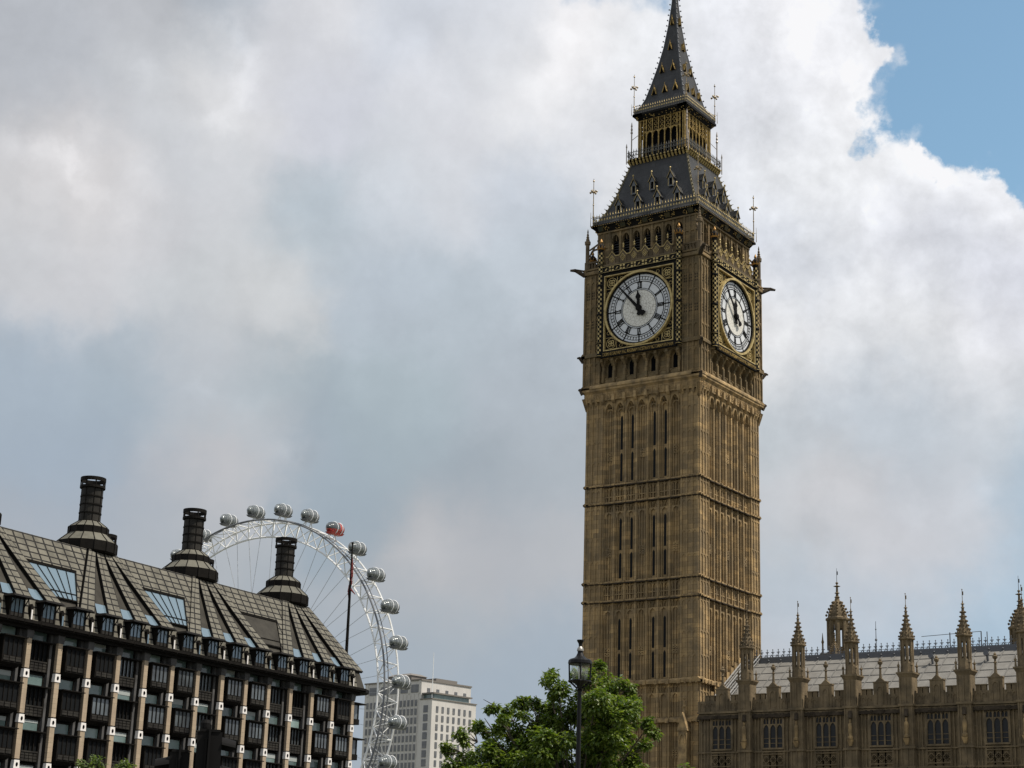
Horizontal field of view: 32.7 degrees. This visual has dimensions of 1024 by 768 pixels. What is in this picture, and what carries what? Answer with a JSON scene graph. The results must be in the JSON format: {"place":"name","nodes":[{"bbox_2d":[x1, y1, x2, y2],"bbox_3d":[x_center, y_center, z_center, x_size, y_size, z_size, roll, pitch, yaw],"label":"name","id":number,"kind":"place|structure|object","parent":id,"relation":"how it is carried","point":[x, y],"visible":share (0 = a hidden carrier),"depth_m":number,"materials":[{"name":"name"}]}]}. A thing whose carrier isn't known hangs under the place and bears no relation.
{"place":"outdoors","nodes":[
{"label":"outdoors","id":0,"kind":"place"},
{"bbox_2d":[0,475,368,767],"bbox_3d":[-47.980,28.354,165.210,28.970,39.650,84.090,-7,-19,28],"label":"office building","id":1,"kind":"structure","parent":0,"point":[109,655],"depth_m":166.37,"materials":[{"name":"brown metal"}]},
{"bbox_2d":[345,542,354,652],"bbox_3d":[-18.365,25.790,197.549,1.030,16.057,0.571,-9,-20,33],"label":"flagpole","id":2,"kind":"object","parent":1,"relation":"on","point":[350,590],"visible":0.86,"depth_m":197.94,"materials":[{"name":"brown metal"}]},
{"bbox_2d":[361,657,476,767],"bbox_3d":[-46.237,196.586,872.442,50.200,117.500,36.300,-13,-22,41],"label":"office tower","id":3,"kind":"structure","parent":0,"point":[435,712],"depth_m":863.20,"materials":[{"name":"concrete"}]},
{"bbox_2d":[369,688,376,695],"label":"window","id":4,"kind":"structure","parent":3,"relation":"in","point":[371,689],"depth_m":884.04,"materials":[{"name":"grey glass"}]},
{"bbox_2d":[390,687,396,693],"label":"window","id":5,"kind":"structure","parent":3,"relation":"in","point":[394,691],"depth_m":874.06,"materials":[{"name":"grey glass"}]},
{"bbox_2d":[411,684,418,692],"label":"window","id":6,"kind":"structure","parent":3,"relation":"in","point":[414,688],"depth_m":864.09,"materials":[{"name":"grey glass"}]},
{"bbox_2d":[421,750,425,756],"bbox_3d":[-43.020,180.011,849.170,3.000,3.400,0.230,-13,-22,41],"label":"window","id":7,"kind":"structure","parent":3,"relation":"in","point":[423,752],"depth_m":849.03,"materials":[{"name":"grey glass"}]},
{"bbox_2d":[421,759,425,765],"bbox_3d":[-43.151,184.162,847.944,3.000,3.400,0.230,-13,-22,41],"label":"window","id":8,"kind":"structure","parent":3,"relation":"in","point":[423,761],"depth_m":847.79,"materials":[{"name":"grey glass"}]},
{"bbox_2d":[422,723,426,729],"bbox_3d":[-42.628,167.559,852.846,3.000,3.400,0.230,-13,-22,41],"label":"window","id":9,"kind":"structure","parent":3,"relation":"in","point":[424,727],"depth_m":852.77,"materials":[{"name":"grey glass"}]},
{"bbox_2d":[422,732,426,738],"bbox_3d":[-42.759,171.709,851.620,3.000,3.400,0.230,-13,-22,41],"label":"window","id":10,"kind":"structure","parent":3,"relation":"in","point":[424,734],"depth_m":851.53,"materials":[{"name":"grey glass"}]},
{"bbox_2d":[423,705,427,711],"bbox_3d":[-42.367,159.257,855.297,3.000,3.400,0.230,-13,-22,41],"label":"window","id":11,"kind":"structure","parent":3,"relation":"in","point":[425,707],"depth_m":855.28,"materials":[{"name":"grey glass"}]},
{"bbox_2d":[423,714,427,720],"bbox_3d":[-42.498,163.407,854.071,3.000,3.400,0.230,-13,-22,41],"label":"window","id":12,"kind":"structure","parent":3,"relation":"in","point":[425,716],"depth_m":854.02,"materials":[{"name":"grey glass"}]},
{"bbox_2d":[0,0,1023,767],"label":"sky","id":13,"kind":"structure","parent":0,"point":[319,256],"materials":[{"name":"white"}]},
{"bbox_2d":[829,626,841,653],"bbox_3d":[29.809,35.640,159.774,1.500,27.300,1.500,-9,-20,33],"label":"turreted tower","id":14,"kind":"structure","parent":0,"point":[835,645],"depth_m":162.75,"materials":[{"name":"stone"}]},
{"bbox_2d":[820,568,853,654],"bbox_3d":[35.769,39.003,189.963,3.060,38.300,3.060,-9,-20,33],"label":"turreted tower","id":15,"kind":"structure","parent":0,"point":[837,617],"depth_m":192.91,"materials":[{"name":"stone"}]},
{"bbox_2d":[697,585,1023,767],"bbox_3d":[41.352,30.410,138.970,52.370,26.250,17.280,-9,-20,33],"label":"gothic palace range","id":16,"kind":"structure","parent":0,"point":[904,706],"depth_m":140.85,"materials":[{"name":"stone"}]},
{"bbox_2d":[710,719,732,750],"bbox_3d":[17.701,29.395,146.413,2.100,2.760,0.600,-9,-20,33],"label":"window","id":17,"kind":"structure","parent":16,"relation":"in","point":[721,730],"depth_m":146.28,"materials":[{"name":"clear glass"}]},
{"bbox_2d":[761,717,784,749],"bbox_3d":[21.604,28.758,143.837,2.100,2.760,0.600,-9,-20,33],"label":"window","id":18,"kind":"structure","parent":16,"relation":"in","point":[772,730],"depth_m":143.68,"materials":[{"name":"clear glass"}]},
{"bbox_2d":[813,715,837,748],"bbox_3d":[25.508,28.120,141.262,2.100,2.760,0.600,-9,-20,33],"label":"window","id":19,"kind":"structure","parent":16,"relation":"in","point":[825,728],"depth_m":141.13,"materials":[{"name":"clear glass"}]},
{"bbox_2d":[868,713,893,746],"bbox_3d":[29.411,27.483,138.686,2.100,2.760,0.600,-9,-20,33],"label":"window","id":20,"kind":"structure","parent":16,"relation":"in","point":[880,728],"depth_m":138.53,"materials":[{"name":"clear glass"}]},
{"bbox_2d":[924,712,951,745],"bbox_3d":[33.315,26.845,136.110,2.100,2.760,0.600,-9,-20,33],"label":"window","id":21,"kind":"structure","parent":16,"relation":"in","point":[937,726],"depth_m":135.95,"materials":[{"name":"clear glass"}]},
{"bbox_2d":[983,710,1011,744],"bbox_3d":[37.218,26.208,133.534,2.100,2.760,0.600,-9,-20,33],"label":"window","id":22,"kind":"structure","parent":16,"relation":"in","point":[997,724],"depth_m":133.39,"materials":[{"name":"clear glass"}]},
{"bbox_2d":[1008,579,1020,643],"bbox_3d":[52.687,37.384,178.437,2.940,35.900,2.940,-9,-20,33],"label":"turreted tower","id":23,"kind":"structure","parent":0,"point":[1012,627],"depth_m":181.84,"materials":[{"name":"stone"}]},
{"label":"ground","id":24,"kind":"structure","parent":0,"visible":0},
{"bbox_2d":[155,720,235,767],"bbox_3d":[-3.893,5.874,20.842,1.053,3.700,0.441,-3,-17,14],"label":"traffic light","id":25,"kind":"object","parent":24,"relation":"on","point":[211,744],"visible":1,"depth_m":21.11,"materials":[{"name":"black metal"}]},
{"bbox_2d":[170,503,410,767],"bbox_3d":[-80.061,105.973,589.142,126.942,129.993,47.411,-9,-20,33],"label":"observation wheel","id":26,"kind":"object","parent":24,"relation":"on","point":[387,606],"visible":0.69,"depth_m":568.33,"materials":[{"name":"white paint"}]},
{"bbox_2d":[438,659,663,767],"bbox_3d":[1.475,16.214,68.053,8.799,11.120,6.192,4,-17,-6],"label":"broadleaf tree","id":27,"kind":"object","parent":24,"relation":"on","point":[548,734],"visible":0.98,"depth_m":67.98,"materials":[{"name":"green plant"}]},
{"bbox_2d":[568,639,591,767],"bbox_3d":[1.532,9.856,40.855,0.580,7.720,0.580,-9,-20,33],"label":"street lamp","id":28,"kind":"object","parent":24,"relation":"on","point":[580,659],"visible":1,"depth_m":41.55,"materials":[{"name":"black metal"}]},
{"bbox_2d":[570,0,775,767],"bbox_3d":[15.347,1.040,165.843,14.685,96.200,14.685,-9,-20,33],"label":"clock tower","id":29,"kind":"structure","parent":24,"relation":"on","point":[674,376],"depth_m":160.41,"materials":[{"name":"stone"}]},
{"bbox_2d":[618,654,619,677],"bbox_3d":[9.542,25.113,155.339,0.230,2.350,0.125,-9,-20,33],"label":"window","id":30,"kind":"structure","parent":29,"relation":"in","point":[618,654],"depth_m":155.28,"materials":[{"name":"black glass"}]},
{"bbox_2d":[618,619,620,649],"bbox_3d":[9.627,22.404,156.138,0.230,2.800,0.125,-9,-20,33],"label":"window","id":31,"kind":"structure","parent":29,"relation":"in","point":[619,622],"depth_m":156.14,"materials":[{"name":"black glass"}]},
{"bbox_2d":[619,553,620,577],"bbox_3d":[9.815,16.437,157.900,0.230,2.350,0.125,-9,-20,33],"label":"window","id":32,"kind":"structure","parent":29,"relation":"in","point":[620,553],"depth_m":157.86,"materials":[{"name":"black glass"}]},
{"bbox_2d":[619,518,621,549],"bbox_3d":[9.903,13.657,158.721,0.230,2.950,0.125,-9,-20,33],"label":"window","id":33,"kind":"structure","parent":29,"relation":"in","point":[620,526],"depth_m":158.64,"materials":[{"name":"black glass"}]},
{"bbox_2d":[620,453,622,480],"bbox_3d":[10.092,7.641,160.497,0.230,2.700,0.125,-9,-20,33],"label":"window","id":34,"kind":"structure","parent":29,"relation":"in","point":[621,456],"depth_m":160.47,"materials":[{"name":"black glass"}]},
{"bbox_2d":[620,416,622,449],"bbox_3d":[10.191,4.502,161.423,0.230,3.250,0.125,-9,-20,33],"label":"window","id":35,"kind":"structure","parent":29,"relation":"in","point":[621,448],"depth_m":161.33,"materials":[{"name":"black glass"}]},
{"bbox_2d":[629,652,630,678],"bbox_3d":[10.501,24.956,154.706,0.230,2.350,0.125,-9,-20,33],"label":"window","id":36,"kind":"structure","parent":29,"relation":"in","point":[630,652],"depth_m":154.66,"materials":[{"name":"black glass"}]},
{"bbox_2d":[629,618,631,648],"bbox_3d":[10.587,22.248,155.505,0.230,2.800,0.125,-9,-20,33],"label":"window","id":37,"kind":"structure","parent":29,"relation":"in","point":[630,621],"depth_m":155.45,"materials":[{"name":"black glass"}]},
{"bbox_2d":[630,552,631,576],"bbox_3d":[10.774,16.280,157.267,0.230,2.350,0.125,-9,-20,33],"label":"window","id":38,"kind":"structure","parent":29,"relation":"in","point":[631,552],"depth_m":157.21,"materials":[{"name":"black glass"}]},
{"bbox_2d":[630,517,632,548],"bbox_3d":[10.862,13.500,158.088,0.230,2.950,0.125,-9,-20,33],"label":"window","id":39,"kind":"structure","parent":29,"relation":"in","point":[631,525],"depth_m":158.00,"materials":[{"name":"black glass"}]},
{"bbox_2d":[631,451,633,479],"bbox_3d":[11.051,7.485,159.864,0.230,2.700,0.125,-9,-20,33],"label":"window","id":40,"kind":"structure","parent":29,"relation":"in","point":[632,454],"depth_m":159.86,"materials":[{"name":"black glass"}]},
{"bbox_2d":[631,415,633,447],"bbox_3d":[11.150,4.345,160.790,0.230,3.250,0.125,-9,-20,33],"label":"window","id":41,"kind":"structure","parent":29,"relation":"in","point":[632,435],"depth_m":160.66,"materials":[{"name":"black glass"}]},
{"bbox_2d":[652,652,653,677],"bbox_3d":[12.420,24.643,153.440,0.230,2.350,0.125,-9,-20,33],"label":"window","id":42,"kind":"structure","parent":29,"relation":"in","point":[652,652],"depth_m":153.38,"materials":[{"name":"black glass"}]},
{"bbox_2d":[652,617,653,647],"bbox_3d":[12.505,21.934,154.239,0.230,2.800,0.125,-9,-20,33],"label":"window","id":43,"kind":"structure","parent":29,"relation":"in","point":[653,617],"depth_m":154.17,"materials":[{"name":"black glass"}]},
{"bbox_2d":[652,550,654,575],"bbox_3d":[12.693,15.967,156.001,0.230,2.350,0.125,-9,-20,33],"label":"window","id":44,"kind":"structure","parent":29,"relation":"in","point":[653,557],"depth_m":155.91,"materials":[{"name":"black glass"}]},
{"bbox_2d":[653,515,654,546],"bbox_3d":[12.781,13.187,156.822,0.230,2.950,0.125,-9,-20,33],"label":"window","id":45,"kind":"structure","parent":29,"relation":"in","point":[653,515],"depth_m":156.75,"materials":[{"name":"black glass"}]},
{"bbox_2d":[653,448,655,476],"bbox_3d":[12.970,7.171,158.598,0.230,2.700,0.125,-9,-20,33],"label":"window","id":46,"kind":"structure","parent":29,"relation":"in","point":[654,451],"depth_m":158.56,"materials":[{"name":"black glass"}]},
{"bbox_2d":[653,411,655,444],"bbox_3d":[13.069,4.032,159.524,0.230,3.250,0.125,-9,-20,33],"label":"window","id":47,"kind":"structure","parent":29,"relation":"in","point":[654,424],"depth_m":159.41,"materials":[{"name":"black glass"}]},
{"bbox_2d":[663,650,665,676],"bbox_3d":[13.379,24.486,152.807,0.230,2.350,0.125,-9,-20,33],"label":"window","id":48,"kind":"structure","parent":29,"relation":"in","point":[664,653],"depth_m":152.74,"materials":[{"name":"black glass"}]},
{"bbox_2d":[663,616,665,646],"bbox_3d":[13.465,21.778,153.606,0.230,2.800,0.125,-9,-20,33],"label":"window","id":49,"kind":"structure","parent":29,"relation":"in","point":[664,619],"depth_m":153.53,"materials":[{"name":"black glass"}]},
{"bbox_2d":[664,549,665,574],"bbox_3d":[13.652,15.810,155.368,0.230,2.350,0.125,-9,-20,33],"label":"window","id":50,"kind":"structure","parent":29,"relation":"in","point":[664,549],"depth_m":155.30,"materials":[{"name":"black glass"}]},
{"bbox_2d":[664,514,665,545],"bbox_3d":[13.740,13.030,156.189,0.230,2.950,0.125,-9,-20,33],"label":"window","id":51,"kind":"structure","parent":29,"relation":"in","point":[665,514],"depth_m":156.10,"materials":[{"name":"black glass"}]},
{"bbox_2d":[664,447,666,475],"bbox_3d":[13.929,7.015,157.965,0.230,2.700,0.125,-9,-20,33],"label":"window","id":52,"kind":"structure","parent":29,"relation":"in","point":[665,450],"depth_m":157.90,"materials":[{"name":"black glass"}]},
{"bbox_2d":[664,410,666,443],"bbox_3d":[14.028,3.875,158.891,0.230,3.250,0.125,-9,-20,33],"label":"window","id":53,"kind":"structure","parent":29,"relation":"in","point":[665,437],"depth_m":158.75,"materials":[{"name":"black glass"}]},
{"bbox_2d":[678,762,694,767],"bbox_3d":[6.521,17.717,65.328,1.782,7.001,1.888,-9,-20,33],"label":"tree","id":54,"kind":"object","parent":24,"relation":"on","point":[687,763],"visible":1,"depth_m":66.27,"materials":[{"name":"green plant"}]},
{"bbox_3d":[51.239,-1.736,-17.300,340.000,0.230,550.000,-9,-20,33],"label":"pavement","id":55,"kind":"structure","parent":0,"visible":0},
{"bbox_2d":[75,754,106,767],"bbox_3d":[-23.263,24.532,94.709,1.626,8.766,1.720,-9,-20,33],"label":"tree","id":56,"kind":"object","parent":55,"relation":"on","point":[91,764],"visible":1,"depth_m":95.64,"materials":[{"name":"green plant"}]},
{"bbox_2d":[113,758,136,767],"bbox_3d":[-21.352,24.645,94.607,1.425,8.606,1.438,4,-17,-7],"label":"tree","id":57,"kind":"object","parent":55,"relation":"on","point":[124,764],"visible":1,"depth_m":95.47,"materials":[{"name":"green plant"}]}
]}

